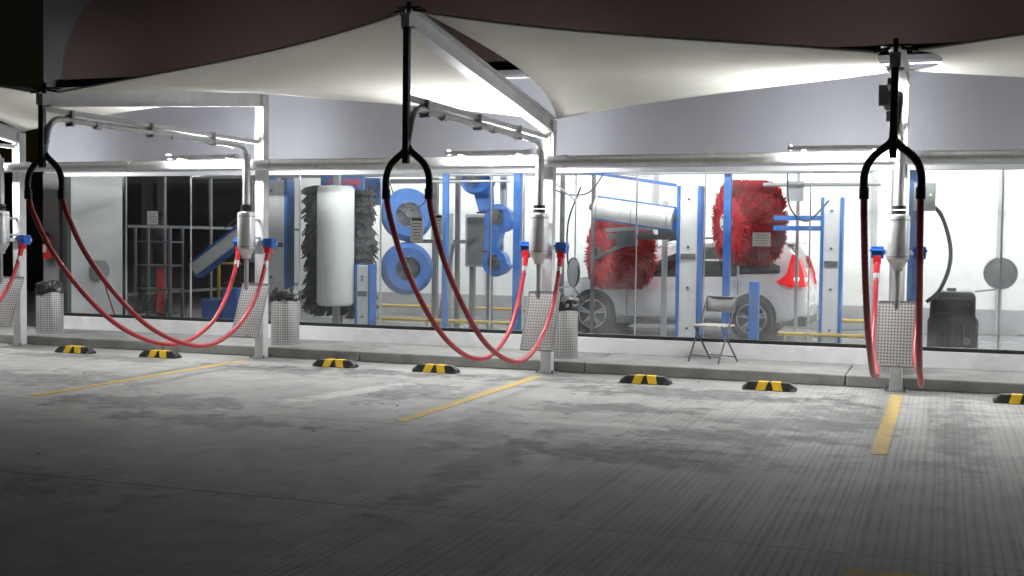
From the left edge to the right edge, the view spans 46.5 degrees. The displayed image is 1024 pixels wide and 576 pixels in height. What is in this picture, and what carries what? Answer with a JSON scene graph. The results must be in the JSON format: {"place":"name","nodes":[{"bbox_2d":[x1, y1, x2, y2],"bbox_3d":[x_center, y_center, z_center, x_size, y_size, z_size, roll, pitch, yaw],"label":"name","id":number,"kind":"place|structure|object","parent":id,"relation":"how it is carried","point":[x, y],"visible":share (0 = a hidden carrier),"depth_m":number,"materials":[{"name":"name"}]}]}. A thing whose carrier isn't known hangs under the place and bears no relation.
{"place":"outdoors","nodes":[
{"label":"outdoors","id":0,"kind":"place"},
{"bbox_2d":[0,0,43,173],"label":"sky","id":1,"kind":"structure","parent":0,"point":[21,21],"materials":[{"name":"black"}]},
{"bbox_2d":[0,173,292,297],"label":"wall","id":2,"kind":"structure","parent":0,"point":[144,194],"depth_m":30.84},
{"bbox_2d":[223,224,254,287],"bbox_3d":[-4.715,-0.260,21.499,0.900,1.788,0.600,2,3,20],"label":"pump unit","id":3,"kind":"object","parent":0,"point":[238,280],"visible":0.23,"depth_m":21.39,"materials":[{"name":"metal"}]},
{"bbox_2d":[0,291,1023,575],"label":"ground","id":4,"kind":"structure","parent":0,"point":[236,469],"depth_m":8.09,"materials":[{"name":"concrete"}]},
{"bbox_2d":[0,123,31,345],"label":"vacuum station","id":5,"kind":"object","parent":4,"relation":"on","point":[13,297],"visible":1,"depth_m":16.74,"materials":[{"name":"white paint"}]},
{"bbox_2d":[0,85,156,131],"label":"shade sail","id":6,"kind":"object","parent":5,"relation":"attached to","point":[18,108],"visible":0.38,"depth_m":15.63,"materials":[{"name":"white fabric"}]},
{"bbox_2d":[4,149,1023,172],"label":"suction manifold pipe","id":7,"kind":"object","parent":5,"relation":"attached to","point":[927,157],"visible":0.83,"depth_m":13.82,"materials":[{"name":"metal"}]},
{"bbox_2d":[164,153,239,160],"bbox_3d":[-3.948,-1.681,15.337,1.060,0.075,0.255,2,3,20],"label":"led lamp","id":8,"kind":"object","parent":7,"relation":"attached to","point":[186,157],"visible":1,"depth_m":15.23,"materials":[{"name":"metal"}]},
{"bbox_2d":[444,149,532,156],"bbox_3d":[-0.254,-1.582,14.001,1.060,0.075,0.255,2,3,20],"label":"led lamp","id":9,"kind":"object","parent":7,"relation":"attached to","point":[463,153],"visible":1,"depth_m":13.88,"materials":[{"name":"metal"}]},
{"bbox_2d":[788,145,880,152],"bbox_3d":[3.478,-1.482,12.650,1.060,0.075,0.255,2,3,20],"label":"led lamp","id":10,"kind":"object","parent":7,"relation":"attached to","point":[833,147],"visible":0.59,"depth_m":12.55,"materials":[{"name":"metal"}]},
{"bbox_2d":[43,173,70,312],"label":"corner pier","id":11,"kind":"structure","parent":4,"relation":"on","point":[51,227],"depth_m":18.39,"materials":[{"name":"paint"}]},
{"bbox_2d":[43,231,51,258],"bbox_3d":[-7.136,-0.667,18.300,0.147,0.436,0.176,0,3,-18],"label":"fire extinguisher","id":12,"kind":"object","parent":11,"relation":"attached to","point":[47,254],"visible":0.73,"depth_m":18.26,"materials":[{"name":"red metal"}]},
{"bbox_2d":[59,177,66,312],"bbox_3d":[-6.915,-0.665,18.381,0.057,2.086,0.090,2,3,20],"label":"window jamb","id":13,"kind":"object","parent":11,"relation":"attached to","point":[63,242],"depth_m":18.36,"materials":[{"name":"grey metal"}]},
{"bbox_2d":[55,345,95,353],"bbox_3d":[-5.826,0.818,15.918,0.570,0.089,0.168,2,3,20],"label":"wheel stop","id":14,"kind":"object","parent":4,"relation":"on","point":[76,349],"visible":1,"depth_m":15.85,"materials":[{"name":"black rubber"}]},
{"bbox_2d":[29,360,248,395],"bbox_3d":[-4.052,0.989,13.455,0.120,0.004,3.750,2,3,20],"label":"parking line","id":15,"kind":"object","parent":4,"relation":"on","point":[113,382],"visible":1,"depth_m":13.07,"materials":[{"name":"yellow paint"}]},
{"bbox_2d":[24,83,277,358],"bbox_3d":[-3.929,-0.745,13.665,0.580,3.454,4.150,2,3,20],"label":"vacuum station","id":16,"kind":"object","parent":4,"relation":"on","point":[251,318],"visible":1,"depth_m":14.10,"materials":[{"name":"white paint"}]},
{"bbox_2d":[138,350,181,358],"bbox_3d":[-4.557,0.852,15.459,0.570,0.089,0.168,2,3,20],"label":"wheel stop","id":17,"kind":"object","parent":4,"relation":"on","point":[161,354],"visible":1,"depth_m":15.39,"materials":[{"name":"black rubber"}]},
{"bbox_2d":[312,359,358,367],"bbox_3d":[-2.160,0.916,14.592,0.570,0.089,0.168,2,3,20],"label":"wheel stop","id":18,"kind":"object","parent":4,"relation":"on","point":[341,363],"visible":1,"depth_m":14.53,"materials":[{"name":"black rubber"}]},
{"bbox_2d":[412,364,459,373],"bbox_3d":[-0.900,0.950,14.136,0.570,0.089,0.168,2,3,20],"label":"wheel stop","id":19,"kind":"object","parent":4,"relation":"on","point":[442,368],"visible":1,"depth_m":14.07,"materials":[{"name":"black rubber"}]},
{"bbox_2d":[394,376,542,421],"bbox_3d":[-0.329,1.089,12.109,0.120,0.004,3.750,2,3,20],"label":"parking line","id":20,"kind":"object","parent":4,"relation":"on","point":[448,405],"visible":1,"depth_m":11.69,"materials":[{"name":"yellow paint"}]},
{"bbox_2d":[382,1,568,373],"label":"vacuum station","id":21,"kind":"object","parent":4,"relation":"on","point":[541,246],"visible":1,"depth_m":12.55,"materials":[{"name":"white paint"}]},
{"bbox_2d":[58,13,519,115],"bbox_3d":[-2.064,-2.232,12.933,3.775,0.591,3.934,2,3,20],"label":"shade sail","id":22,"kind":"object","parent":21,"relation":"attached to","point":[363,63],"visible":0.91,"depth_m":12.16,"materials":[{"name":"white fabric"}]},
{"bbox_2d":[423,12,887,118],"bbox_3d":[1.666,-2.152,11.582,3.850,0.551,3.934,2,3,20],"label":"shade sail","id":23,"kind":"object","parent":21,"relation":"attached to","point":[571,72],"visible":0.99,"depth_m":11.39,"materials":[{"name":"white fabric"}]},
{"bbox_2d":[64,316,1023,371],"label":"sill wall","id":24,"kind":"structure","parent":4,"relation":"on","point":[931,359],"depth_m":15.35,"materials":[{"name":"white paint"}]},
{"bbox_2d":[64,312,1023,354],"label":"window bottom frame","id":25,"kind":"object","parent":24,"relation":"on","point":[947,349],"visible":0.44,"depth_m":15.39,"materials":[{"name":"metal"}]},
{"bbox_2d":[619,374,671,384],"bbox_3d":[1.487,1.014,13.272,0.570,0.089,0.168,2,3,20],"label":"wheel stop","id":26,"kind":"object","parent":4,"relation":"on","point":[646,379],"visible":1,"depth_m":13.21,"materials":[{"name":"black rubber"}]},
{"bbox_2d":[293,170,1023,335],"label":"back wall","id":27,"kind":"structure","parent":4,"relation":"on","point":[967,203],"depth_m":21.59,"materials":[{"name":"white paint"}]},
{"bbox_2d":[301,290,1023,334],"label":"wall dado","id":28,"kind":"object","parent":27,"relation":"attached to","point":[1012,322],"depth_m":21.84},
{"bbox_2d":[742,381,796,391],"bbox_3d":[2.766,1.048,12.810,0.570,0.089,0.168,2,3,20],"label":"wheel stop","id":29,"kind":"object","parent":4,"relation":"on","point":[772,386],"visible":1,"depth_m":12.75,"materials":[{"name":"black rubber"}]},
{"bbox_2d":[870,395,902,454],"bbox_3d":[3.403,1.189,10.758,0.120,0.004,3.750,2,3,20],"label":"parking line","id":30,"kind":"object","parent":4,"relation":"on","point":[882,441],"visible":1,"depth_m":10.30,"materials":[{"name":"yellow paint"}]},
{"bbox_2d":[843,567,929,575],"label":"parking line","id":31,"kind":"object","parent":4,"relation":"on","point":[849,571],"visible":1,"depth_m":5.76,"materials":[{"name":"yellow paint"}]},
{"bbox_2d":[859,38,927,391],"bbox_3d":[3.510,-0.546,10.974,0.607,3.455,4.150,2,3,20],"label":"vacuum station","id":32,"kind":"object","parent":4,"relation":"on","point":[897,334],"visible":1,"depth_m":12.38,"materials":[{"name":"white paint"}]},
{"bbox_2d":[992,393,1023,403],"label":"wheel stop","id":33,"kind":"object","parent":4,"relation":"on","point":[1012,398],"visible":1,"depth_m":11.95,"materials":[{"name":"black rubber"}]},
{"bbox_2d":[0,326,1023,393],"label":"sidewalk","id":34,"kind":"structure","parent":0,"point":[935,379],"depth_m":14.55,"materials":[{"name":"concrete"}]},
{"bbox_2d":[34,280,65,333],"bbox_3d":[-6.774,0.271,17.472,0.421,0.778,0.418,2,3,20],"label":"trash can","id":35,"kind":"object","parent":34,"relation":"on","point":[49,307],"visible":1,"depth_m":17.32,"materials":[{"name":"metal"}]},
{"bbox_2d":[269,287,300,344],"bbox_3d":[-3.067,0.371,16.135,0.423,0.777,0.434,2,3,20],"label":"trash can","id":36,"kind":"object","parent":34,"relation":"on","point":[285,314],"visible":1,"depth_m":15.97,"materials":[{"name":"metal"}]},
{"bbox_2d":[554,295,579,358],"bbox_3d":[0.630,0.470,14.796,0.422,0.779,0.428,2,3,20],"label":"trash can","id":37,"kind":"object","parent":34,"relation":"on","point":[566,342],"visible":0.62,"depth_m":14.63,"materials":[{"name":"metal"}]},
{"bbox_2d":[688,295,737,363],"bbox_3d":[2.451,0.502,14.469,0.443,0.798,0.478,3,3,42],"label":"folding chair","id":38,"kind":"object","parent":34,"relation":"on","point":[721,303],"visible":1,"depth_m":14.52,"materials":[{"name":"grey metal"}]},
{"bbox_2d":[880,367,915,374],"bbox_3d":[4.360,0.570,13.448,0.437,0.780,0.418,2,3,20],"label":"trash can","id":39,"kind":"object","parent":34,"relation":"on","point":[906,371],"visible":0.2,"depth_m":13.32,"materials":[{"name":"metal"}]},
{"bbox_2d":[44,63,1023,172],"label":"wall","id":40,"kind":"structure","parent":0,"point":[949,111],"depth_m":15.17,"materials":[{"name":"grey paint"}]},
{"bbox_2d":[43,0,90,86],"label":"facade","id":41,"kind":"structure","parent":40,"relation":"on","point":[60,17],"depth_m":18.25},
{"bbox_2d":[61,0,1023,86],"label":"brown band","id":42,"kind":"object","parent":41,"relation":"attached to","point":[110,40],"visible":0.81,"depth_m":15.77,"materials":[{"name":"brown fabric"}]},
{"bbox_2d":[62,53,942,87],"bbox_3d":[3.232,-2.725,14.466,21.900,0.070,0.217,2,3,20],"label":"ledge","id":43,"kind":"object","parent":40,"relation":"on","point":[925,57],"depth_m":13.95,"materials":[{"name":"grey metal"}]},
{"bbox_2d":[64,164,1023,176],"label":"window head","id":44,"kind":"object","parent":40,"relation":"attached to","point":[672,169],"depth_m":15.43},
{"bbox_2d":[301,310,1023,349],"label":"tunnel floor","id":45,"kind":"structure","parent":0,"point":[1007,342],"depth_m":20.92,"materials":[{"name":"concrete"}]},
{"bbox_2d":[71,177,122,314],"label":"end wall","id":46,"kind":"structure","parent":45,"relation":"on","point":[96,209],"depth_m":19.38,"materials":[{"name":"white paint"}]},
{"bbox_2d":[89,260,114,313],"bbox_3d":[-6.491,0.127,19.311,0.548,1.140,0.371,2,3,20],"label":"hose reel","id":47,"kind":"object","parent":45,"relation":"on","point":[103,266],"visible":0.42,"depth_m":19.30,"materials":[{"name":"grey metal"}]},
{"bbox_2d":[157,268,164,315],"bbox_3d":[-5.970,0.168,20.267,0.200,1.010,0.200,2,3,20],"label":"bollard","id":48,"kind":"object","parent":45,"relation":"on","point":[160,293],"visible":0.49,"depth_m":20.22,"materials":[{"name":"red metal"}]},
{"bbox_2d":[133,228,240,318],"bbox_3d":[-5.488,-0.169,20.309,1.882,1.688,0.607,1,2,1],"label":"equipment rack","id":49,"kind":"object","parent":45,"relation":"on","point":[210,306],"visible":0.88,"depth_m":20.26,"materials":[{"name":"black metal"}]},
{"bbox_2d":[188,225,236,277],"bbox_3d":[-4.991,-0.632,20.414,1.168,0.923,0.220,2,3,20],"label":"side brush arm","id":50,"kind":"object","parent":49,"relation":"attached to","point":[214,255],"visible":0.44,"depth_m":20.36},
{"bbox_2d":[127,176,298,315],"bbox_3d":[-5.481,-0.919,22.668,0.050,2.988,5.680,2,3,20],"label":"exit gate frame","id":51,"kind":"object","parent":45,"relation":"on","point":[210,227],"visible":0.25,"depth_m":21.36,"materials":[{"name":"grey metal"}]},
{"bbox_2d":[217,262,240,298],"bbox_3d":[-5.051,0.062,20.888,0.700,1.188,0.060,2,3,20],"label":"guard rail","id":52,"kind":"object","parent":45,"relation":"on","point":[218,278],"visible":0.45,"depth_m":20.89,"materials":[{"name":"yellow metal"}]},
{"bbox_2d":[317,175,354,322],"bbox_3d":[-2.858,-0.601,19.402,0.600,2.688,0.650,2,3,20],"label":"brush shield","id":53,"kind":"object","parent":45,"relation":"on","point":[335,245],"visible":0.99,"depth_m":19.12,"materials":[{"name":"white plastic"}]},
{"bbox_2d":[321,175,389,204],"bbox_3d":[-2.777,-1.673,20.438,1.025,0.470,1.750,1,2,10],"label":"dryer cabinet","id":54,"kind":"object","parent":53,"relation":"attached to","point":[359,182],"visible":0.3,"depth_m":19.69,"materials":[{"name":"blue metal"}]},
{"bbox_2d":[301,185,379,322],"bbox_3d":[-2.923,-0.641,20.247,1.362,2.680,1.349,2,3,20],"label":"foam side brush","id":55,"kind":"object","parent":45,"relation":"on","point":[365,201],"visible":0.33,"depth_m":19.87,"materials":[{"name":"grey plastic"}]},
{"bbox_2d":[390,177,466,326],"bbox_3d":[-1.499,-0.555,19.878,1.433,2.588,0.633,2,3,20],"label":"brush frame","id":56,"kind":"object","parent":45,"relation":"on","point":[435,313],"visible":0.45,"depth_m":20.05,"materials":[{"name":"metal"}]},
{"bbox_2d":[382,188,430,240],"bbox_3d":[-1.742,-1.222,19.852,0.886,0.886,0.408,0,2,-12],"label":"blue tyre brush","id":57,"kind":"object","parent":56,"relation":"attached to","point":[403,214],"visible":0.76,"depth_m":19.68,"materials":[{"name":"paint"}]},
{"bbox_2d":[381,242,432,294],"bbox_3d":[-1.753,-0.322,19.890,0.886,0.886,0.408,0,2,-12],"label":"blue tyre brush","id":58,"kind":"object","parent":56,"relation":"attached to","point":[418,261],"visible":0.81,"depth_m":19.73,"materials":[{"name":"paint"}]},
{"bbox_2d":[441,174,449,327],"bbox_3d":[-1.056,-1.012,18.973,0.180,3.590,0.180,2,3,20],"label":"support pole","id":59,"kind":"object","parent":45,"relation":"on","point":[445,245],"visible":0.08,"depth_m":18.95,"materials":[{"name":"blue metal"}]},
{"bbox_2d":[448,213,453,327],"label":"support pole","id":60,"kind":"object","parent":45,"relation":"on","point":[450,299],"visible":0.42,"depth_m":19.93,"materials":[{"name":"grey metal"}]},
{"bbox_2d":[453,177,462,327],"bbox_3d":[-0.953,-1.093,20.955,0.160,3.590,0.160,2,3,20],"label":"support pole","id":61,"kind":"object","parent":45,"relation":"on","point":[457,245],"visible":0.57,"depth_m":20.94,"materials":[{"name":"grey metal"}]},
{"bbox_2d":[465,214,492,328],"bbox_3d":[-0.517,-0.274,20.604,0.500,1.988,0.420,2,3,20],"label":"control cabinet","id":62,"kind":"object","parent":45,"relation":"on","point":[475,224],"visible":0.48,"depth_m":20.44,"materials":[{"name":"grey metal"}]},
{"bbox_2d":[512,174,522,329],"bbox_3d":[0.090,-0.994,18.877,0.240,3.590,0.240,2,3,20],"label":"support pole","id":63,"kind":"object","parent":45,"relation":"on","point":[517,220],"visible":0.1,"depth_m":18.84,"materials":[{"name":"blue metal"}]},
{"bbox_2d":[192,171,880,303],"bbox_3d":[2.297,-0.870,18.782,16.500,2.235,2.143,2,3,20],"label":"overhead gantry","id":64,"kind":"object","parent":63,"relation":"attached to","point":[794,190],"visible":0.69,"depth_m":18.04,"materials":[{"name":"grey metal"}]},
{"bbox_2d":[460,176,494,213],"bbox_3d":[-0.574,-1.735,19.771,0.573,1.000,0.520,2,3,20],"label":"dryer blower","id":65,"kind":"object","parent":64,"relation":"attached to","point":[480,192],"visible":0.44,"depth_m":19.69,"materials":[{"name":"blue paint"}]},
{"bbox_2d":[482,176,512,276],"bbox_3d":[-0.234,-1.206,19.668,0.472,2.040,0.520,2,3,20],"label":"dryer blower","id":66,"kind":"object","parent":64,"relation":"attached to","point":[501,263],"visible":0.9,"depth_m":19.63,"materials":[{"name":"blue paint"}]},
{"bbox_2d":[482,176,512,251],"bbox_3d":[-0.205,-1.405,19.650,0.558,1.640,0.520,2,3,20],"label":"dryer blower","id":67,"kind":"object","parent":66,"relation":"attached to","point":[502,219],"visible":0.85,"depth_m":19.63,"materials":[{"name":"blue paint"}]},
{"bbox_2d":[710,179,788,265],"bbox_3d":[3.704,-1.010,18.492,0.990,1.348,1.345,0,3,-17],"label":"red wash brush","id":68,"kind":"object","parent":64,"relation":"hanging from","point":[757,206],"visible":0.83,"depth_m":18.07,"materials":[{"name":"red nylon bristles"}]},
{"bbox_2d":[559,176,564,294],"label":"support pole","id":69,"kind":"object","parent":45,"relation":"on","point":[562,217],"visible":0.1,"depth_m":19.85,"materials":[{"name":"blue metal"}]},
{"bbox_2d":[559,173,579,296],"bbox_3d":[0.867,-0.917,17.228,0.214,3.588,0.480,-2,3,-44],"label":"round mirror","id":70,"kind":"object","parent":45,"relation":"on","point":[573,272],"visible":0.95,"depth_m":17.20,"materials":[{"name":"grey metal"}]},
{"bbox_2d":[589,175,595,332],"bbox_3d":[1.312,-0.997,19.285,0.120,3.590,0.120,2,3,20],"label":"support pole","id":71,"kind":"object","parent":45,"relation":"on","point":[592,262],"visible":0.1,"depth_m":19.28,"materials":[{"name":"grey metal"}]},
{"bbox_2d":[583,220,658,289],"bbox_3d":[1.805,-0.557,19.574,1.080,1.183,1.183,0,3,-22],"label":"red wash brush","id":72,"kind":"object","parent":71,"relation":"attached to","point":[614,270],"visible":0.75,"depth_m":19.21,"materials":[{"name":"plastic"}]},
{"bbox_2d":[345,304,875,343],"bbox_3d":[0.980,0.611,20.690,10.800,0.248,3.560,2,3,20],"label":"conveyor guide rail","id":73,"kind":"object","parent":45,"relation":"on","point":[781,333],"visible":0.29,"depth_m":19.53,"materials":[{"name":"yellow paint"}]},
{"bbox_2d":[660,201,668,335],"bbox_3d":[2.377,-0.256,18.607,0.160,2.190,0.160,2,3,20],"label":"support pole","id":74,"kind":"object","parent":45,"relation":"on","point":[664,287],"visible":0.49,"depth_m":18.58,"materials":[{"name":"grey metal"}]},
{"bbox_2d":[365,170,1004,334],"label":"wall posts","id":75,"kind":"object","parent":45,"relation":"on","point":[873,210],"depth_m":21.36,"materials":[{"name":"white metal"}]},
{"bbox_2d":[558,237,817,339],"bbox_3d":[2.936,-0.042,20.492,4.380,1.679,2.027,2,3,20],"label":"parked car","id":76,"kind":"object","parent":45,"relation":"on","point":[615,308],"visible":0.59,"depth_m":19.51,"materials":[{"name":"white paint"}]},
{"bbox_2d":[721,174,732,338],"bbox_3d":[3.242,-0.919,17.949,0.220,3.590,0.220,2,3,20],"label":"support pole","id":77,"kind":"object","parent":45,"relation":"on","point":[727,233],"visible":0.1,"depth_m":17.91,"materials":[{"name":"blue metal"}]},
{"bbox_2d":[748,282,759,339],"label":"support pole","id":78,"kind":"object","parent":45,"relation":"on","point":[753,312],"visible":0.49,"depth_m":17.40,"materials":[{"name":"blue metal"}]},
{"bbox_2d":[793,173,799,340],"bbox_3d":[4.423,-0.927,18.479,0.100,3.590,0.100,2,3,20],"label":"support pole","id":79,"kind":"object","parent":45,"relation":"on","point":[796,267],"depth_m":18.48,"materials":[{"name":"grey metal"}]},
{"bbox_2d":[889,171,894,300],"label":"support pole","id":80,"kind":"object","parent":45,"relation":"on","point":[890,268],"depth_m":18.06,"materials":[{"name":"grey metal"}]},
{"bbox_2d":[906,170,916,300],"bbox_3d":[5.117,-0.779,15.145,0.320,3.590,0.320,2,3,20],"label":"support pole","id":81,"kind":"object","parent":45,"relation":"on","point":[911,280],"visible":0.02,"depth_m":15.09,"materials":[{"name":"metal"}]},
{"bbox_2d":[913,183,952,302],"bbox_3d":[5.286,-0.556,14.985,0.479,1.518,0.258,2,3,20],"label":"hose","id":82,"kind":"object","parent":81,"relation":"attached to","point":[930,202],"visible":0.92,"depth_m":14.93,"materials":[{"name":"grey rubber"}]},
{"bbox_2d":[927,288,978,348],"bbox_3d":[5.849,0.496,15.838,0.630,0.998,0.590,2,3,20],"label":"chemical tank","id":83,"kind":"object","parent":45,"relation":"on","point":[952,321],"visible":0.64,"depth_m":15.59,"materials":[{"name":"black plastic"}]},
{"bbox_2d":[975,170,1018,348],"bbox_3d":[6.222,-0.772,15.273,0.515,3.588,0.092,2,3,20],"label":"round mirror","id":84,"kind":"object","parent":45,"relation":"on","point":[1009,274],"visible":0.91,"depth_m":15.26,"materials":[{"name":"grey mirror"}]},
{"bbox_3d":[2.617,0.864,17.737,0.460,0.029,0.350,2,3,20],"label":"foot","id":85,"kind":"object","parent":45,"relation":"on","visible":0},
{"bbox_2d":[678,187,697,336],"bbox_3d":[2.633,-0.305,17.693,0.260,2.368,0.240,2,3,20],"label":"post panel","id":86,"kind":"object","parent":85,"relation":"on","point":[688,267],"visible":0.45,"depth_m":17.58,"materials":[{"name":"white paint"}]},
{"bbox_2d":[680,198,694,329],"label":"bolts and bracket","id":87,"kind":"object","parent":86,"relation":"attached to","point":[687,256],"visible":1,"depth_m":17.56,"materials":[{"name":"metal"}]},
{"bbox_2d":[675,186,703,337],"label":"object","id":88,"kind":"object","parent":85,"relation":"on","point":[700,240],"visible":0.54,"depth_m":17.59,"materials":[{"name":"blue paint"}]},
{"bbox_2d":[589,195,676,230],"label":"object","id":89,"kind":"object","parent":88,"relation":"attached to","point":[623,211],"visible":0.92,"depth_m":17.87,"materials":[{"name":"white metal"}]},
{"bbox_2d":[595,226,675,259],"bbox_3d":[1.922,-0.696,18.287,1.360,0.551,0.280,2,3,20],"label":"arm machinery","id":90,"kind":"object","parent":89,"relation":"attached to","point":[624,236],"visible":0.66,"depth_m":18.25,"materials":[{"name":"grey metal"}]},
{"bbox_3d":[4.692,0.893,17.624,0.420,0.029,0.350,2,3,20],"label":"foot","id":91,"kind":"object","parent":45,"relation":"on","visible":0},
{"bbox_2d":[821,199,840,342],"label":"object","id":92,"kind":"object","parent":91,"relation":"on","point":[831,238],"visible":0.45,"depth_m":17.47,"materials":[{"name":"white paint"}]},
{"bbox_2d":[824,210,837,331],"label":"bolts and bracket","id":93,"kind":"object","parent":92,"relation":"attached to","point":[830,263],"visible":1,"depth_m":17.45,"materials":[{"name":"metal"}]},
{"bbox_2d":[818,197,844,342],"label":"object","id":94,"kind":"object","parent":91,"relation":"on","point":[841,257],"visible":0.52,"depth_m":17.47,"materials":[{"name":"blue paint"}]},
{"bbox_3d":[-2.390,0.734,19.442,0.380,0.029,0.350,2,3,20],"label":"foot","id":95,"kind":"object","parent":45,"relation":"on","visible":0},
{"bbox_2d":[357,265,367,323],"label":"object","id":96,"kind":"object","parent":95,"relation":"on","point":[362,305],"visible":0.53,"depth_m":19.31,"materials":[{"name":"white paint"}]},
{"bbox_2d":[357,241,366,317],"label":"bolts and bracket","id":97,"kind":"object","parent":96,"relation":"attached to","point":[361,293],"visible":1,"depth_m":19.28,"materials":[{"name":"metal"}]},
{"bbox_2d":[354,264,376,324],"bbox_3d":[-2.383,0.179,19.419,0.280,1.138,0.250,2,3,20],"label":"gantry post","id":98,"kind":"object","parent":95,"relation":"on","point":[372,289],"visible":0.53,"depth_m":19.34,"materials":[{"name":"blue metal"}]},
{"bbox_3d":[-4.023,0.682,20.246,0.700,0.029,0.350,2,3,20],"label":"foot","id":99,"kind":"object","parent":45,"relation":"on","visible":0},
{"bbox_2d":[268,180,283,320],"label":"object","id":100,"kind":"object","parent":99,"relation":"on","point":[276,231],"visible":0.31,"depth_m":20.04,"materials":[{"name":"white paint"}]},
{"bbox_2d":[270,189,282,313],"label":"bolts and bracket","id":101,"kind":"object","parent":100,"relation":"attached to","point":[280,244],"visible":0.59,"depth_m":20.00,"materials":[{"name":"grey metal"}]},
{"bbox_2d":[284,179,294,288],"bbox_3d":[-4.008,-0.573,20.193,0.600,2.538,0.250,2,3,20],"label":"gantry post","id":102,"kind":"object","parent":99,"relation":"on","point":[289,199],"visible":0.3,"depth_m":20.03,"materials":[{"name":"metal"}]},
{"bbox_2d":[506,61,941,78],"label":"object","id":103,"kind":"structure","parent":0,"point":[882,64],"depth_m":14.85,"materials":[{"name":"white metal"}]},
{"label":"window","id":104,"kind":"object","parent":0,"visible":0},
{"bbox_2d":[147,211,157,224],"bbox_3d":[-5.363,-1.048,17.796,0.190,0.200,0.006,2,3,20],"label":"notice sign","id":105,"kind":"object","parent":104,"relation":"attached to","point":[152,217],"visible":1,"depth_m":17.79,"materials":[{"name":"white paper"}]},
{"bbox_2d":[410,217,422,241],"bbox_3d":[-1.304,-0.799,16.332,0.190,0.340,0.006,2,3,20],"label":"notice sign","id":106,"kind":"object","parent":104,"relation":"attached to","point":[416,229],"visible":1,"depth_m":16.33,"materials":[{"name":"white paper"}]},
{"bbox_2d":[431,214,442,238],"bbox_3d":[-1.021,-0.831,16.229,0.170,0.340,0.006,2,3,20],"label":"notice sign","id":107,"kind":"object","parent":104,"relation":"attached to","point":[439,218],"visible":0.52,"depth_m":16.21,"materials":[{"name":"white paper"}]},
{"bbox_2d":[122,169,1003,349],"bbox_3d":[2.438,-0.414,14.992,17.646,2.086,0.060,2,3,20],"label":"glass joint","id":108,"kind":"object","parent":104,"relation":"on","point":[490,249],"depth_m":16.50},
{"bbox_2d":[752,232,770,245],"bbox_3d":[3.086,-0.601,14.748,0.220,0.170,0.006,2,3,20],"label":"notice sign","id":109,"kind":"object","parent":104,"relation":"attached to","point":[761,239],"visible":1,"depth_m":14.75,"materials":[{"name":"white paper"}]},
{"bbox_3d":[7.221,-0.539,9.628,0.580,3.640,4.150,2,3,20],"label":"vacuum station","id":110,"kind":"object","parent":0,"visible":0},
{"bbox_2d":[911,33,1023,76],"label":"shade sail","id":111,"kind":"object","parent":110,"relation":"attached to","point":[998,56],"visible":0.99,"depth_m":10.46,"materials":[{"name":"white fabric"}]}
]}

